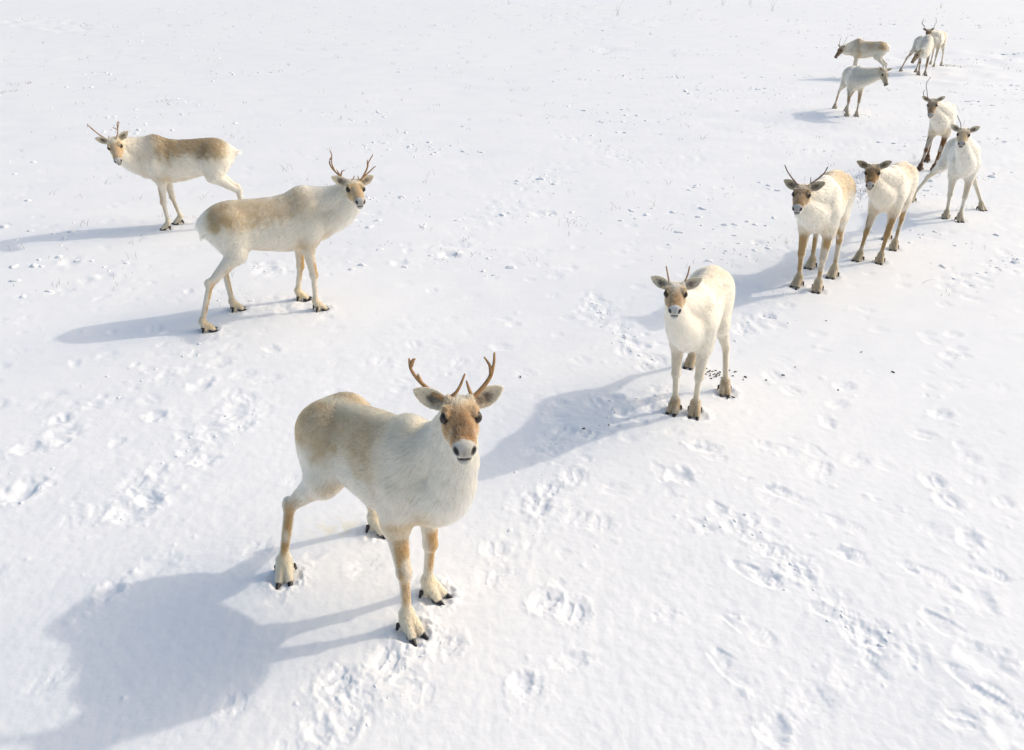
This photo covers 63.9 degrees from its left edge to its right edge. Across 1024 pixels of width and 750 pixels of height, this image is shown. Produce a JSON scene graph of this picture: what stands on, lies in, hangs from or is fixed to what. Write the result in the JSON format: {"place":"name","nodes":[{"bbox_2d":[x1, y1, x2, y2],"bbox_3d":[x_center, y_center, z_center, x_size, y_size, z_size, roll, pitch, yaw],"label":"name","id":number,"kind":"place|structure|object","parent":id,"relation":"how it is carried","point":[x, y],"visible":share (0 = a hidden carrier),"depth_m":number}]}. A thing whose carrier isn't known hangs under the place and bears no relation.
{"place":"outdoors","nodes":[
{"label":"outdoors","id":0,"kind":"place"},
{"bbox_2d":[0,0,1023,749],"bbox_3d":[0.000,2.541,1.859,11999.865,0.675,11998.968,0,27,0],"label":"snow ground","id":1,"kind":"structure","parent":0,"point":[618,596],"depth_m":6.76},
{"bbox_2d":[87,122,243,230],"bbox_3d":[-4.293,-2.525,10.401,1.680,1.390,0.629,-13,30,-25],"label":"caribou","id":2,"kind":"object","parent":1,"relation":"on","point":[164,164],"visible":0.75,"depth_m":10.26},
{"bbox_2d":[195,150,375,333],"bbox_3d":[-2.130,-1.306,7.804,1.760,1.536,0.767,-6,27,-11],"label":"caribou","id":3,"kind":"object","parent":1,"relation":"on","point":[302,221],"visible":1,"depth_m":7.68},
{"bbox_2d":[274,352,503,646],"bbox_3d":[-0.606,0.548,4.083,1.448,1.570,0.786,23,35,38],"label":"caribou","id":4,"kind":"object","parent":1,"relation":"on","point":[400,476],"visible":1,"depth_m":3.91},
{"bbox_2d":[1,1,1021,292],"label":"dry twigs","id":5,"kind":"object","parent":1,"relation":"on","point":[521,115],"visible":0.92,"depth_m":18.28},
{"bbox_2d":[0,10,1023,726],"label":"snow clumps","id":6,"kind":"object","parent":1,"relation":"on","point":[624,336],"visible":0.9,"depth_m":11.20},
{"bbox_2d":[651,265,734,420],"bbox_3d":[1.369,-0.304,6.061,0.510,1.308,1.641,11,29,21],"label":"caribou","id":7,"kind":"object","parent":1,"relation":"on","point":[699,304],"visible":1,"depth_m":5.94},
{"bbox_2d":[783,165,855,293],"bbox_3d":[3.130,-1.542,8.468,0.487,1.368,1.710,18,32,32],"label":"caribou","id":8,"kind":"object","parent":1,"relation":"on","point":[822,205],"visible":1,"depth_m":8.28},
{"bbox_2d":[834,38,889,68],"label":"caribou","id":9,"kind":"object","parent":1,"relation":"on","point":[858,48],"visible":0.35,"depth_m":23.93},
{"bbox_2d":[832,65,892,116],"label":"caribou","id":10,"kind":"object","parent":1,"relation":"on","point":[859,78],"visible":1,"depth_m":17.87},
{"bbox_2d":[851,160,918,264],"bbox_3d":[4.252,-1.925,9.370,0.442,1.217,1.639,21,34,36],"label":"caribou","id":11,"kind":"object","parent":1,"relation":"on","point":[891,189],"visible":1,"depth_m":9.11},
{"bbox_2d":[899,34,933,75],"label":"caribou","id":12,"kind":"object","parent":1,"relation":"on","point":[922,46],"visible":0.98,"depth_m":24.80},
{"bbox_2d":[922,19,946,66],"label":"caribou","id":13,"kind":"object","parent":1,"relation":"on","point":[939,38],"visible":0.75,"depth_m":26.63},
{"bbox_2d":[917,77,956,171],"bbox_3d":[6.998,-4.123,13.458,0.475,1.488,1.487,19,33,33],"label":"caribou","id":14,"kind":"object","parent":1,"relation":"on","point":[942,116],"visible":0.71,"depth_m":13.19},
{"bbox_2d":[911,115,986,222],"bbox_3d":[5.747,-2.839,11.001,1.015,1.395,1.490,27,38,42],"label":"caribou","id":15,"kind":"object","parent":1,"relation":"on","point":[960,157],"visible":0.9,"depth_m":10.74}
]}

